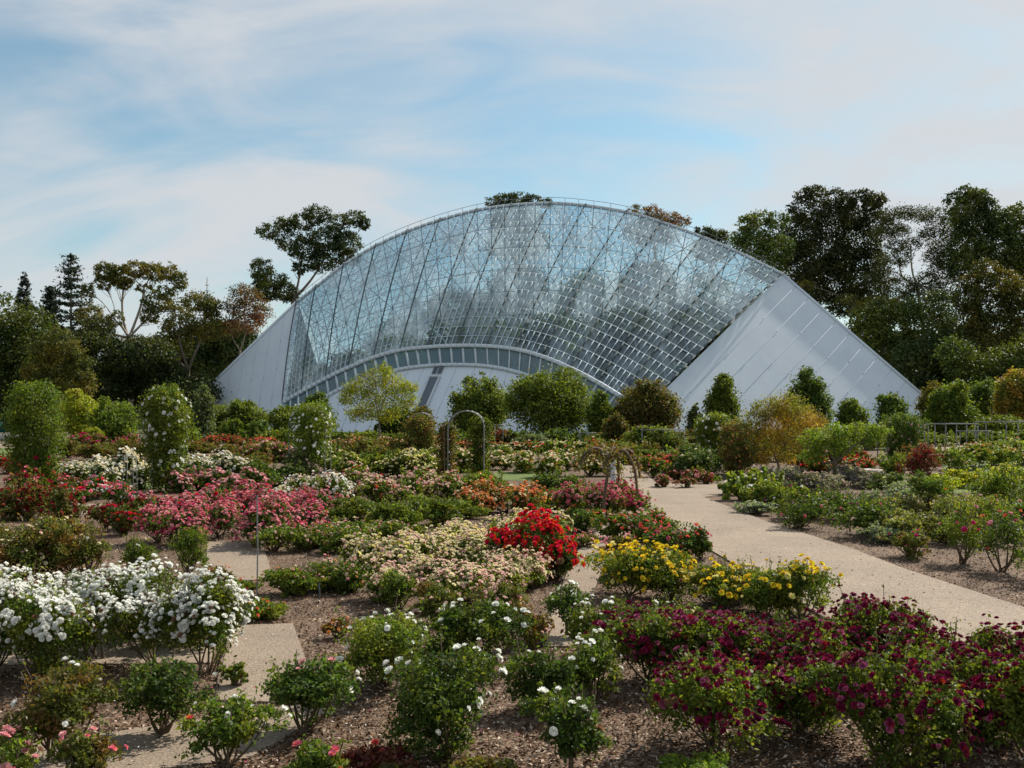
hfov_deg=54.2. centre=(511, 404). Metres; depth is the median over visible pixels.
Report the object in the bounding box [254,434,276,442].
rose bush
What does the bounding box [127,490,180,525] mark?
rose bush
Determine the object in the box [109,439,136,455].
leafy bush
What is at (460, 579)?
rose bush
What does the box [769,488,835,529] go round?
rose bush
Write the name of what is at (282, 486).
rose bush
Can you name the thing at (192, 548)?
leafy bush
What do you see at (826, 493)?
rose bush
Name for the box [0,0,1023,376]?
sky
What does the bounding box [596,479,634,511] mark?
rose bush
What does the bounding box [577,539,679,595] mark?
rose bush
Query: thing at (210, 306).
gum tree
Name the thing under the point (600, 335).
rainforest tree
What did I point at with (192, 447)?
leafy bush
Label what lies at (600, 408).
tree
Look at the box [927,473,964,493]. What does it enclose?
plant
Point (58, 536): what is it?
rose bush
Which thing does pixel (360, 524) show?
rose bush
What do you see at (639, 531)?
rose bush
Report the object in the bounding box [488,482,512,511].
rose bush
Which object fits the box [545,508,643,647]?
cross path
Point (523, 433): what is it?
leafy bush
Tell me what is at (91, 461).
rose bush
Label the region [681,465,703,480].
rose bush
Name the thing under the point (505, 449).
rose bush
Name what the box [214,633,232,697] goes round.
timber edging
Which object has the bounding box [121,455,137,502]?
wire obelisk
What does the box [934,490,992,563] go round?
rose bush
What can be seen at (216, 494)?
rose bush
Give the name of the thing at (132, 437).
rose bush
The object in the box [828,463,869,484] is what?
lavender
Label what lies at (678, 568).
rose bush
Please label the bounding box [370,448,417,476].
rose bush
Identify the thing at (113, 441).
rose bush
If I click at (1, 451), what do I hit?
lawn
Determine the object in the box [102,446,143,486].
rose bush
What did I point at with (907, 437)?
trellis frame
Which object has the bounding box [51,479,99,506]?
rose bush
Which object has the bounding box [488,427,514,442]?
shrub
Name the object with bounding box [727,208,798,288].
gum tree
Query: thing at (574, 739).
rose bush
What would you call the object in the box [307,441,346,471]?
rose bush
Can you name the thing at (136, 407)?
wood
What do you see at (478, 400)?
tree
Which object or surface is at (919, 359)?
tree
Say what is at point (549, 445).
rose bush
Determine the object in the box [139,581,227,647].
rose bush
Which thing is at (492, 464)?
rose bush
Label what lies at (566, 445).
rose bush
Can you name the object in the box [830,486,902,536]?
rose bush
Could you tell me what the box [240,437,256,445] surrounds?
leafy bush
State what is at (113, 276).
gum tree
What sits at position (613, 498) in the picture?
rose bush
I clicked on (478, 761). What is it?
rose bush
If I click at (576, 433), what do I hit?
leafy bush
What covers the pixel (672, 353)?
rainforest tree
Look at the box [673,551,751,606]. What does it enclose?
rose bush
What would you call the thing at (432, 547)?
rose bush
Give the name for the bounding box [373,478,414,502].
rose bush
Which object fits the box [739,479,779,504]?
rose bush
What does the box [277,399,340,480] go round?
climbing rose
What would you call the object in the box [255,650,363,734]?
rose bush
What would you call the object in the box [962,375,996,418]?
tree
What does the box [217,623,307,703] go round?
side path
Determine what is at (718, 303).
park tree
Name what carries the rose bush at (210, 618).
on the garden bed
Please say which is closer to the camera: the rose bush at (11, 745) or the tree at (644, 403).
the rose bush at (11, 745)
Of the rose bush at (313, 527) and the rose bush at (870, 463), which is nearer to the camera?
the rose bush at (313, 527)
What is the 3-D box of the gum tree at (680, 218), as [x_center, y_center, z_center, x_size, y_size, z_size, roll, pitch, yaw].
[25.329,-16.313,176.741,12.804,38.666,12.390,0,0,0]
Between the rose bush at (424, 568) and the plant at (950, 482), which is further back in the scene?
the plant at (950, 482)
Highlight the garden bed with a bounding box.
[0,448,1023,767]
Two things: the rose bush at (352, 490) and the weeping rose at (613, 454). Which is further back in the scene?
the rose bush at (352, 490)
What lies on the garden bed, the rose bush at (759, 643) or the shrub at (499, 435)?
the rose bush at (759, 643)
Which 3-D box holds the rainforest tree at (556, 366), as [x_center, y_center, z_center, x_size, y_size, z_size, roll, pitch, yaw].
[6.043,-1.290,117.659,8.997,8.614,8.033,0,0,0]
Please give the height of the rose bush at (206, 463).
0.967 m
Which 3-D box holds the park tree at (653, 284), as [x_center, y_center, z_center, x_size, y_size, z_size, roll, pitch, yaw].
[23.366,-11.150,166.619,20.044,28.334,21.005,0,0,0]
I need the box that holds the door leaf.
[419,377,437,406]
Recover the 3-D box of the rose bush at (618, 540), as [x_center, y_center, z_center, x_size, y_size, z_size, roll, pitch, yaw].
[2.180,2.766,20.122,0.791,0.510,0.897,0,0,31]
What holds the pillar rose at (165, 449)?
on the garden bed
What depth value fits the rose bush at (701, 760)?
7.95 m
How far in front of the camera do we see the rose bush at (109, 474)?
34.61 m
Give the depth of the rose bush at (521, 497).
26.41 m
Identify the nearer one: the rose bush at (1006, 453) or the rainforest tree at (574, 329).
the rose bush at (1006, 453)
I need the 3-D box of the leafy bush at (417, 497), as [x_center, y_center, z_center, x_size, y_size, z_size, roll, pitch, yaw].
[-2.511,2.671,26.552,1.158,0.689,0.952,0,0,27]
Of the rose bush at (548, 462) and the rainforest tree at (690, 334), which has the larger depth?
the rainforest tree at (690, 334)
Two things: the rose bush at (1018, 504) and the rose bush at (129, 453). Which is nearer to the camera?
the rose bush at (1018, 504)
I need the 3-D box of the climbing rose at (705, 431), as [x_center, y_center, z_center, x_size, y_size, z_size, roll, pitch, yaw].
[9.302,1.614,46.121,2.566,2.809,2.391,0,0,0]
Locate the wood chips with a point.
(634, 735)
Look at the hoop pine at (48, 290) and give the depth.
157.59 m
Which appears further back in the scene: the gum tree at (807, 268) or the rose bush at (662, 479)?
the gum tree at (807, 268)
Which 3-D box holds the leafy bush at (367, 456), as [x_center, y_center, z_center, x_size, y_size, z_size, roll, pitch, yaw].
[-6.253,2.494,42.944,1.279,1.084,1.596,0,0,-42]
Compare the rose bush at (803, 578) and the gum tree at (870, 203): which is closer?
the rose bush at (803, 578)
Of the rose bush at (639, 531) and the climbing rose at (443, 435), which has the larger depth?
the climbing rose at (443, 435)
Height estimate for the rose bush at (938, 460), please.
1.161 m
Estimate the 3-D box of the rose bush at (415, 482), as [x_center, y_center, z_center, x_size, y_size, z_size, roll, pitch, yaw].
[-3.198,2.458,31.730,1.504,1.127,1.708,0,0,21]
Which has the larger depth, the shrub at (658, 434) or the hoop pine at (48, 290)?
the hoop pine at (48, 290)
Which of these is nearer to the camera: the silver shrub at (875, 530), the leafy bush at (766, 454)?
the silver shrub at (875, 530)
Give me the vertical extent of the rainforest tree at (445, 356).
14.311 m
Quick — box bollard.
[611,462,614,482]
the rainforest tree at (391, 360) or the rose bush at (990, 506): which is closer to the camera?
the rose bush at (990, 506)
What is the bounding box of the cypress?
[7,272,41,355]
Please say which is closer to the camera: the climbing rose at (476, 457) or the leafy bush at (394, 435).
the climbing rose at (476, 457)
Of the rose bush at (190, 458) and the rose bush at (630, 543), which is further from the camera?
the rose bush at (190, 458)
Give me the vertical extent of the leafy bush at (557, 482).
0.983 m
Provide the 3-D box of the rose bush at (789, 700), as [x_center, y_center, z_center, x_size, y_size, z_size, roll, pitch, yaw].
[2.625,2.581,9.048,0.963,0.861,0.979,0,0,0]
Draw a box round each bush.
[0,455,22,473]
[0,486,28,522]
[0,518,23,538]
[0,519,60,580]
[0,525,22,551]
[0,560,72,595]
[0,560,98,682]
[0,569,38,666]
[0,655,131,759]
[0,724,44,767]
[3,465,50,496]
[7,478,44,519]
[14,505,83,577]
[20,488,55,520]
[33,483,93,522]
[36,513,102,573]
[42,561,127,661]
[45,714,128,767]
[48,471,78,490]
[50,438,86,457]
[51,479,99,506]
[55,460,79,477]
[57,459,93,485]
[67,432,92,444]
[69,518,115,576]
[71,441,112,459]
[71,562,188,639]
[77,454,110,482]
[79,553,202,661]
[80,473,113,499]
[82,432,108,445]
[83,457,129,485]
[84,501,119,528]
[95,477,141,507]
[99,442,120,457]
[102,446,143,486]
[104,506,141,535]
[109,437,127,454]
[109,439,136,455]
[112,650,219,735]
[117,494,156,529]
[119,533,161,571]
[122,433,141,442]
[124,462,156,489]
[126,443,151,458]
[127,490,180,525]
[132,500,180,542]
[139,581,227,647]
[140,561,260,675]
[156,490,218,520]
[158,502,211,544]
[166,467,199,492]
[167,525,211,572]
[174,688,293,767]
[178,451,209,473]
[180,440,203,454]
[183,463,216,489]
[186,456,216,471]
[191,478,244,516]
[195,467,241,493]
[197,439,216,452]
[199,497,245,538]
[201,432,226,444]
[204,440,240,452]
[205,561,238,583]
[209,449,252,476]
[213,661,248,685]
[215,472,257,493]
[218,433,241,444]
[220,475,261,512]
[226,503,281,549]
[227,449,244,456]
[229,444,239,453]
[230,453,268,467]
[230,576,263,592]
[236,436,258,446]
[236,479,289,510]
[237,440,268,458]
[239,463,273,488]
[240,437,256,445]
[241,595,289,620]
[244,459,283,488]
[245,448,272,467]
[248,522,295,551]
[251,427,287,443]
[251,490,307,542]
[251,562,315,597]
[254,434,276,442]
[255,439,291,462]
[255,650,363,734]
[259,428,296,444]
[266,482,300,495]
[267,483,314,510]
[268,457,308,485]
[276,445,292,459]
[280,523,321,551]
[282,730,351,767]
[283,473,316,489]
[284,498,330,528]
[290,566,329,593]
[292,463,319,476]
[292,485,349,518]
[301,470,354,507]
[301,521,333,547]
[303,554,354,591]
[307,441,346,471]
[310,521,366,554]
[314,428,348,442]
[320,615,352,638]
[322,497,372,520]
[323,439,348,451]
[324,557,369,594]
[329,515,375,539]
[331,588,434,689]
[332,451,369,472]
[333,529,393,574]
[334,437,355,443]
[335,429,377,440]
[336,494,378,520]
[337,476,363,498]
[338,450,367,472]
[338,461,379,498]
[338,739,418,767]
[341,437,368,454]
[346,434,366,443]
[348,434,388,454]
[354,473,396,505]
[356,554,419,601]
[359,450,372,472]
[359,533,432,574]
[363,448,397,475]
[363,494,408,526]
[366,441,394,456]
[366,518,403,539]
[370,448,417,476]
[370,514,430,539]
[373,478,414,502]
[373,634,507,766]
[375,565,424,609]
[376,430,408,440]
[376,436,396,447]
[381,497,432,527]
[382,449,408,475]
[383,437,422,455]
[387,466,433,498]
[388,525,452,545]
[397,550,453,593]
[399,447,438,476]
[402,531,462,566]
[403,492,431,511]
[407,574,466,623]
[412,469,445,497]
[413,614,477,670]
[414,447,438,457]
[414,493,464,524]
[420,558,497,604]
[422,470,466,500]
[427,516,484,539]
[428,584,541,664]
[430,444,461,460]
[434,428,464,434]
[434,460,459,474]
[435,530,490,566]
[441,525,500,547]
[441,754,519,767]
[445,555,518,598]
[449,495,492,518]
[451,430,492,444]
[453,485,488,515]
[454,448,472,472]
[455,441,467,447]
[456,541,501,564]
[458,465,492,487]
[460,438,470,448]
[464,574,531,617]
[465,472,501,512]
[476,469,510,489]
[477,525,517,553]
[477,550,532,587]
[481,512,526,543]
[486,441,515,455]
[487,447,503,467]
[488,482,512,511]
[489,451,514,469]
[492,545,550,568]
[493,631,584,716]
[498,502,574,532]
[500,478,551,511]
[502,503,578,576]
[503,428,524,443]
[504,450,537,472]
[508,441,526,451]
[508,545,556,588]
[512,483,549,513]
[513,599,555,647]
[516,679,615,767]
[517,430,541,436]
[518,440,539,453]
[530,446,565,477]
[530,471,558,493]
[531,439,561,454]
[533,530,585,579]
[540,427,575,441]
[540,484,564,510]
[540,580,595,634]
[541,470,574,492]
[544,511,576,533]
[548,479,592,512]
[555,438,575,452]
[555,447,581,470]
[560,594,641,652]
[560,625,624,702]
[561,474,584,487]
[566,504,605,532]
[567,430,589,441]
[569,447,604,475]
[569,531,601,547]
[571,439,588,453]
[575,479,598,506]
[576,433,609,441]
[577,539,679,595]
[581,481,628,514]
[584,436,606,448]
[584,605,706,685]
[588,508,638,536]
[589,430,609,439]
[596,459,624,475]
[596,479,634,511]
[596,531,638,551]
[605,539,698,599]
[605,597,676,640]
[608,536,682,560]
[615,511,657,539]
[617,432,627,441]
[620,443,643,464]
[621,487,656,514]
[631,519,664,544]
[634,440,661,449]
[634,452,672,476]
[638,504,682,530]
[640,447,664,458]
[641,637,791,759]
[642,522,680,552]
[644,590,710,620]
[644,599,752,661]
[653,448,677,472]
[653,474,672,486]
[653,747,729,767]
[655,522,704,554]
[663,444,678,454]
[666,425,691,440]
[667,467,686,479]
[669,443,724,476]
[671,428,697,443]
[671,476,698,486]
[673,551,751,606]
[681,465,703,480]
[691,527,712,558]
[694,469,714,483]
[703,606,776,656]
[712,612,808,683]
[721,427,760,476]
[721,470,758,499]
[726,555,803,613]
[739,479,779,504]
[751,642,845,738]
[755,445,775,462]
[760,480,799,510]
[761,442,789,460]
[763,425,795,442]
[767,553,843,618]
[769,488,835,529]
[769,606,889,671]
[772,482,825,518]
[776,625,991,767]
[785,450,812,466]
[794,456,830,472]
[812,481,862,518]
[815,450,850,465]
[818,583,943,674]
[821,484,860,521]
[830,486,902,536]
[843,448,871,465]
[845,456,884,471]
[847,426,886,449]
[865,469,908,494]
[874,448,906,477]
[876,525,938,559]
[877,409,933,459]
[877,607,1003,687]
[891,444,912,464]
[894,440,947,475]
[900,680,993,763]
[904,443,940,468]
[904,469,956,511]
[918,434,958,446]
[918,635,1022,747]
[920,430,936,439]
[926,443,947,464]
[934,445,983,470]
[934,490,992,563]
[936,429,988,444]
[949,441,998,468]
[960,613,1023,671]
[960,645,1023,757]
[966,493,1021,542]
[969,500,1023,572]
[971,434,1022,466]
[974,431,1004,442]
[987,441,1023,464]
[987,462,1023,481]
[989,429,1023,440]
[989,436,1023,465]
[998,492,1023,537]
[1005,517,1023,570]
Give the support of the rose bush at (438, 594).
on the garden bed
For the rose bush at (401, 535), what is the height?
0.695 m
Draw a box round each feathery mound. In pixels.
[849,498,920,528]
[867,505,938,535]
[873,492,927,514]
[910,507,953,536]
[911,493,958,516]
[919,510,973,544]
[929,490,988,522]
[955,490,1007,516]
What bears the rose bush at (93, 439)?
on the garden bed
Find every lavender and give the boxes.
[753,464,794,486]
[780,464,807,485]
[794,470,835,492]
[824,471,851,489]
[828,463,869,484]
[853,468,891,488]
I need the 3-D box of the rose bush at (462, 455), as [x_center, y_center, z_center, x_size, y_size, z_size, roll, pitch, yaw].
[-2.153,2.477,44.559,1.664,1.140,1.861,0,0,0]
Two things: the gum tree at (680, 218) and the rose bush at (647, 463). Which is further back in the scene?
the gum tree at (680, 218)
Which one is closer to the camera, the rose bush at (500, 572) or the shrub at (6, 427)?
the rose bush at (500, 572)
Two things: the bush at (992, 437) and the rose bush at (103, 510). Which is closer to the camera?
the rose bush at (103, 510)
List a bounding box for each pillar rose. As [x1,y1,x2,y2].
[0,377,76,490]
[132,379,200,492]
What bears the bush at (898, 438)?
on the garden bed
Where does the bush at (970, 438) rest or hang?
on the lawn
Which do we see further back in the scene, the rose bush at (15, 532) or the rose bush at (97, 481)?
the rose bush at (97, 481)
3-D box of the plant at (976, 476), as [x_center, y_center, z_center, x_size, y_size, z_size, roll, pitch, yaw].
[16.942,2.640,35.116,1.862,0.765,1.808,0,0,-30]
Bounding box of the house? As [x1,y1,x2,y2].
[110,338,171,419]
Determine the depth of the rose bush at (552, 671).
9.65 m
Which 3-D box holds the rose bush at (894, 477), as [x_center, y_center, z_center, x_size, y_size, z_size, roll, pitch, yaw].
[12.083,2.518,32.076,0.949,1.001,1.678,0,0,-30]
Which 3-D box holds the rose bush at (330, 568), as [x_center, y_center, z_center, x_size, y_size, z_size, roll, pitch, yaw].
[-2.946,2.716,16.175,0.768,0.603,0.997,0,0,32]
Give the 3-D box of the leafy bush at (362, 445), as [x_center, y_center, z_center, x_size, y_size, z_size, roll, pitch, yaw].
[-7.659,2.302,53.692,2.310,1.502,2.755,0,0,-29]
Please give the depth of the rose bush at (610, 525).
22.18 m
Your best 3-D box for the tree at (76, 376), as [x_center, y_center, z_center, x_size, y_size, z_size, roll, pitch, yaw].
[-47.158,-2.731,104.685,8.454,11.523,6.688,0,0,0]
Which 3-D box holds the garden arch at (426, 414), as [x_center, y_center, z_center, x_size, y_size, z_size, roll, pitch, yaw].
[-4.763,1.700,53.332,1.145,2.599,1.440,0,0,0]
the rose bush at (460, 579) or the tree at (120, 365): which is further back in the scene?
the tree at (120, 365)
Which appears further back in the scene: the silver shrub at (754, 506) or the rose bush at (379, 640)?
the silver shrub at (754, 506)
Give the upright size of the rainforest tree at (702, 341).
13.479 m
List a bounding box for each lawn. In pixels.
[0,448,12,455]
[494,472,558,480]
[942,460,1023,493]
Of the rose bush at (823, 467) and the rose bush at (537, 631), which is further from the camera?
the rose bush at (823, 467)
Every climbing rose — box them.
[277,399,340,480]
[397,411,437,451]
[432,418,460,476]
[461,411,497,474]
[686,410,731,469]
[715,418,757,473]
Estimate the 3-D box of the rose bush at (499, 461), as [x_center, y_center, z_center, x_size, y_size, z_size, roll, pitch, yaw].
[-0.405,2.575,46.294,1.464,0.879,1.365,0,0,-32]
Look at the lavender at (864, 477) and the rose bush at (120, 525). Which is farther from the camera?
the lavender at (864, 477)
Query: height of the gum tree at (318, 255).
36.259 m
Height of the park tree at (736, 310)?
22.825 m
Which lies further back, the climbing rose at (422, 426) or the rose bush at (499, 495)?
the climbing rose at (422, 426)
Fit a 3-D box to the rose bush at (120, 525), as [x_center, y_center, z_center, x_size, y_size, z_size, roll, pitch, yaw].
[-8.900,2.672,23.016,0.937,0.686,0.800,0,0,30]
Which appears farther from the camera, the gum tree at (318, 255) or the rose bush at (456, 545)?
the gum tree at (318, 255)
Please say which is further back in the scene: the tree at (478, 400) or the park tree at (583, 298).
the park tree at (583, 298)
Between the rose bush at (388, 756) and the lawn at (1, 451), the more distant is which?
the lawn at (1, 451)
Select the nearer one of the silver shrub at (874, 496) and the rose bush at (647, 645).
the rose bush at (647, 645)
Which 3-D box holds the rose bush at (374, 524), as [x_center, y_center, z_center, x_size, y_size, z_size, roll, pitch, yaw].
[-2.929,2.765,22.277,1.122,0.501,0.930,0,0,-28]
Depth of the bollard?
35.64 m
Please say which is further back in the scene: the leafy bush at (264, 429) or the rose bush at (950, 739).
the leafy bush at (264, 429)
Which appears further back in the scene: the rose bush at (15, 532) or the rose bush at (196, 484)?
the rose bush at (196, 484)
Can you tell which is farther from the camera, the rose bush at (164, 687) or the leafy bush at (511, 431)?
the leafy bush at (511, 431)
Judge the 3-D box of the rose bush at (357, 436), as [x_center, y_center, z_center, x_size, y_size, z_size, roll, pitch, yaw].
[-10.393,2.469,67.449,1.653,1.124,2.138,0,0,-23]
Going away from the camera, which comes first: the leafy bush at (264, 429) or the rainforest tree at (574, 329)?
the leafy bush at (264, 429)
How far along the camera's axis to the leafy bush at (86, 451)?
54.28 m
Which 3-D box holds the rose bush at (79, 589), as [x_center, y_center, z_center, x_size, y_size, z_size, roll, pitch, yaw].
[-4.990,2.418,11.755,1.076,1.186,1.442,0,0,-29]
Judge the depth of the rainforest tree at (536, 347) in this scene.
129.52 m
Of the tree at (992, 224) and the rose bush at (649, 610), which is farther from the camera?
the tree at (992, 224)
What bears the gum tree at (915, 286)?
on the ground at (882, 448)
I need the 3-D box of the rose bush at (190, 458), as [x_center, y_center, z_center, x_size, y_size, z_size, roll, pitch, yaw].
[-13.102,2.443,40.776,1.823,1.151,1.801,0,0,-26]
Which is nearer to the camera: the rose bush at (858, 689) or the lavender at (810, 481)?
the rose bush at (858, 689)
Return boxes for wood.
[1,323,1023,418]
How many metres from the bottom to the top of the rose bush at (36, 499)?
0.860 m
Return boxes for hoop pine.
[35,285,63,352]
[44,253,99,370]
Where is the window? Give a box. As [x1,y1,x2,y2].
[431,366,437,373]
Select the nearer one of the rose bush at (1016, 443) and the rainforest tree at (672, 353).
the rose bush at (1016, 443)
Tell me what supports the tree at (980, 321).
on the ground at (882, 448)
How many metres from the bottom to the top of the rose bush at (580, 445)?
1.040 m
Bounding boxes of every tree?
[0,286,71,419]
[16,324,103,430]
[50,315,117,401]
[66,327,231,427]
[74,259,195,406]
[149,289,230,384]
[157,315,261,391]
[217,281,275,355]
[247,203,370,304]
[286,358,333,410]
[299,390,339,432]
[313,348,370,393]
[333,362,390,386]
[337,360,423,437]
[356,312,428,370]
[366,332,437,373]
[398,337,441,365]
[406,282,504,354]
[406,319,491,364]
[437,315,526,361]
[445,371,511,434]
[457,327,536,372]
[465,261,566,337]
[468,357,494,364]
[475,191,553,318]
[493,357,609,434]
[499,309,581,374]
[511,309,604,372]
[524,267,651,343]
[541,358,600,396]
[545,340,620,390]
[574,304,676,403]
[583,389,613,434]
[584,298,687,363]
[585,363,633,406]
[598,256,711,342]
[611,376,687,430]
[621,203,691,283]
[625,331,693,383]
[629,358,687,388]
[634,307,725,373]
[667,265,740,334]
[672,321,730,369]
[689,223,732,320]
[697,372,744,424]
[709,286,765,329]
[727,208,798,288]
[735,388,823,469]
[772,184,859,305]
[775,365,837,427]
[787,403,831,466]
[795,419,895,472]
[797,279,921,351]
[820,187,898,318]
[832,397,873,430]
[842,293,938,367]
[860,201,969,336]
[870,391,912,427]
[889,288,973,392]
[914,380,942,432]
[918,379,984,435]
[929,327,1023,393]
[936,257,1023,370]
[938,183,1023,352]
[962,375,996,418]
[987,366,1023,420]
[993,200,1023,298]
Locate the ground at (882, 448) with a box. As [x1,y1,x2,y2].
[0,419,947,449]
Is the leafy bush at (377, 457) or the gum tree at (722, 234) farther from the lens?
the gum tree at (722, 234)
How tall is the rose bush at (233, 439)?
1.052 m
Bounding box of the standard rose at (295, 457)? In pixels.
[281,447,312,468]
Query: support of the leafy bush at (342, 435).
on the ground at (882, 448)
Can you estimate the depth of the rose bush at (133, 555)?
17.29 m
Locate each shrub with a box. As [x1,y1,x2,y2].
[0,400,65,432]
[58,388,99,439]
[82,395,143,440]
[82,426,104,442]
[170,426,202,441]
[186,384,221,439]
[211,398,269,437]
[217,418,247,438]
[245,419,268,438]
[266,405,299,430]
[369,407,418,433]
[406,404,437,428]
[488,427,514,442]
[509,433,551,444]
[601,410,630,441]
[606,439,625,456]
[623,423,691,451]
[684,402,702,431]
[730,500,778,513]
[852,488,880,501]
[854,520,899,543]
[872,475,922,516]
[945,458,1021,503]
[964,411,1023,440]
[981,457,1023,509]
[1004,463,1023,507]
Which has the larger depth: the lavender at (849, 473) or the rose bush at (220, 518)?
the lavender at (849, 473)
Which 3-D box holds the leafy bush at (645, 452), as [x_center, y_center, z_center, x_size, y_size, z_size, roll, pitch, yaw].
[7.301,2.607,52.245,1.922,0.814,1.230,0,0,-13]
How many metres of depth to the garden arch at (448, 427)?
35.28 m
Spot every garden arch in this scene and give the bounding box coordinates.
[288,410,330,477]
[411,412,433,436]
[447,410,485,474]
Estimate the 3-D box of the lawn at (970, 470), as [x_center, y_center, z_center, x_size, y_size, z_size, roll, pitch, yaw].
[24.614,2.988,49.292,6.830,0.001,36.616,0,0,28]
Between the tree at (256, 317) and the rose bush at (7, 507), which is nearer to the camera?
the rose bush at (7, 507)
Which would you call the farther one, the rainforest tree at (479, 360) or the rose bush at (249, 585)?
the rainforest tree at (479, 360)
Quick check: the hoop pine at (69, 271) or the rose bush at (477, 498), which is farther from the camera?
the hoop pine at (69, 271)
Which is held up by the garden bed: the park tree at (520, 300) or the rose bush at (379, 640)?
the rose bush at (379, 640)
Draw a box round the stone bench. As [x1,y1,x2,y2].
[831,468,882,472]
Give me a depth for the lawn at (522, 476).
42.38 m
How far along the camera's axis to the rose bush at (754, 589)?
14.08 m
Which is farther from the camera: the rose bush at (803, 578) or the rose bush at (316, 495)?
the rose bush at (316, 495)
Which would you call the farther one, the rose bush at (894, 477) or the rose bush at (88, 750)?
the rose bush at (894, 477)
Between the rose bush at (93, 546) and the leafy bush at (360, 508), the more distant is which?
the leafy bush at (360, 508)
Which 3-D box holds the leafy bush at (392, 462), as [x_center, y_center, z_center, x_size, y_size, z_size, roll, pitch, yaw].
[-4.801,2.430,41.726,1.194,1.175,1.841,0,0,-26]
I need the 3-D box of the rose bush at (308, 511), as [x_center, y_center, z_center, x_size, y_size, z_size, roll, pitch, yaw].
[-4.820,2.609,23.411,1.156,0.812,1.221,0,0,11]
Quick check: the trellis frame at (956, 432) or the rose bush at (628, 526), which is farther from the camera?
the trellis frame at (956, 432)
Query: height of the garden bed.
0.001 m
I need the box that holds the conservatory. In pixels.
[210,197,925,433]
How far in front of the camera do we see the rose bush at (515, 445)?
61.76 m
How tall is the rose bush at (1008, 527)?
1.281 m
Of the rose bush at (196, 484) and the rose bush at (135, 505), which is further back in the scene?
the rose bush at (196, 484)
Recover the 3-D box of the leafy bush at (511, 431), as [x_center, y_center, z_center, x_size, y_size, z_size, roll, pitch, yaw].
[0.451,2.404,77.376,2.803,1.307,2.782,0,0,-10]
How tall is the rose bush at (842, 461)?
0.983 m
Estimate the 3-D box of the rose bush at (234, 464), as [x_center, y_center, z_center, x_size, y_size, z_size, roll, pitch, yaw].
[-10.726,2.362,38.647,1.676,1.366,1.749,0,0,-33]
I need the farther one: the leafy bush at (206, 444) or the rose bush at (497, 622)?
the leafy bush at (206, 444)
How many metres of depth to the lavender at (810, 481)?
34.00 m
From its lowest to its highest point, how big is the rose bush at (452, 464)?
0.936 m
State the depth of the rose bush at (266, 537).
20.32 m
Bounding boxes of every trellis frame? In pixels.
[877,424,928,460]
[924,423,978,448]
[957,430,989,442]
[974,421,1023,443]
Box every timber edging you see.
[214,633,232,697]
[542,573,564,646]
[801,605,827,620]
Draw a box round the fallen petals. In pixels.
[6,539,1021,767]
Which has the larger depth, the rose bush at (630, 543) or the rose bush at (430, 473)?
the rose bush at (430, 473)
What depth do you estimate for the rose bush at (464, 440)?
64.78 m
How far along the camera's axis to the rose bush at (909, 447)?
48.47 m
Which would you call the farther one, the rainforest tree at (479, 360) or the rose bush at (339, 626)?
the rainforest tree at (479, 360)
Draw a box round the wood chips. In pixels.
[0,519,1023,767]
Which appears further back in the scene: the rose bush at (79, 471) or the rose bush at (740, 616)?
the rose bush at (79, 471)
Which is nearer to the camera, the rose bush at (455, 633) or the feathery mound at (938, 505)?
the rose bush at (455, 633)
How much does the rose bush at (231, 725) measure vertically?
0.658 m
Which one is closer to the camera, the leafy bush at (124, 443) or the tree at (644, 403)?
the leafy bush at (124, 443)
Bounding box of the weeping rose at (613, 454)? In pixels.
[571,436,650,514]
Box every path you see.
[0,640,214,665]
[16,704,326,767]
[69,503,124,514]
[206,542,270,580]
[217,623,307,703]
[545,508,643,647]
[615,463,1023,725]
[932,441,1005,449]
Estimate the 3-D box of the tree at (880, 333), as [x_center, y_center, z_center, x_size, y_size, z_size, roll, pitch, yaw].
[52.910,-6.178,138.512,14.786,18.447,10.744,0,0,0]
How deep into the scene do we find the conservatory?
119.29 m
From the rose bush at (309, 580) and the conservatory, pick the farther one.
the conservatory
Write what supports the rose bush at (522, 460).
on the garden bed
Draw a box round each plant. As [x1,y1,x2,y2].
[714,475,738,494]
[738,466,770,486]
[746,471,783,493]
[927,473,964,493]
[935,465,982,488]
[970,469,1022,488]
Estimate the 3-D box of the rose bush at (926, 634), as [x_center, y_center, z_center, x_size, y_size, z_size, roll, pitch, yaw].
[4.308,2.545,10.072,1.196,0.933,1.198,0,0,-29]
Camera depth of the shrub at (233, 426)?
78.64 m
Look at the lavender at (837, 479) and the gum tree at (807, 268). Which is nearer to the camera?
the lavender at (837, 479)
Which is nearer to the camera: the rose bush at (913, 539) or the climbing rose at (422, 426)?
the rose bush at (913, 539)
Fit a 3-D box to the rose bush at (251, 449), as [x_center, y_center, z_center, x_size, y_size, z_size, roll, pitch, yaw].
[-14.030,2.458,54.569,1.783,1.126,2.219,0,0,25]
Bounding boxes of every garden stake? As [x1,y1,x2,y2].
[256,495,257,596]
[443,431,444,472]
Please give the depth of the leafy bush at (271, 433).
73.37 m
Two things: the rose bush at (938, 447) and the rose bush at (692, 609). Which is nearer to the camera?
the rose bush at (692, 609)
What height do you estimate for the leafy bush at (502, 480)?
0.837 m
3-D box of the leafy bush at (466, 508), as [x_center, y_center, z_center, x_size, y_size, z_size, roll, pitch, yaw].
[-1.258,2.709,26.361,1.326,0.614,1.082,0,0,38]
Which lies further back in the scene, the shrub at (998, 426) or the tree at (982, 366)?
the tree at (982, 366)
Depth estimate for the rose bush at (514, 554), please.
16.66 m
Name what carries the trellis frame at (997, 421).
on the lawn
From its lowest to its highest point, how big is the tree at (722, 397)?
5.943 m
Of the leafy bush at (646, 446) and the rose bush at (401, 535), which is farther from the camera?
the leafy bush at (646, 446)

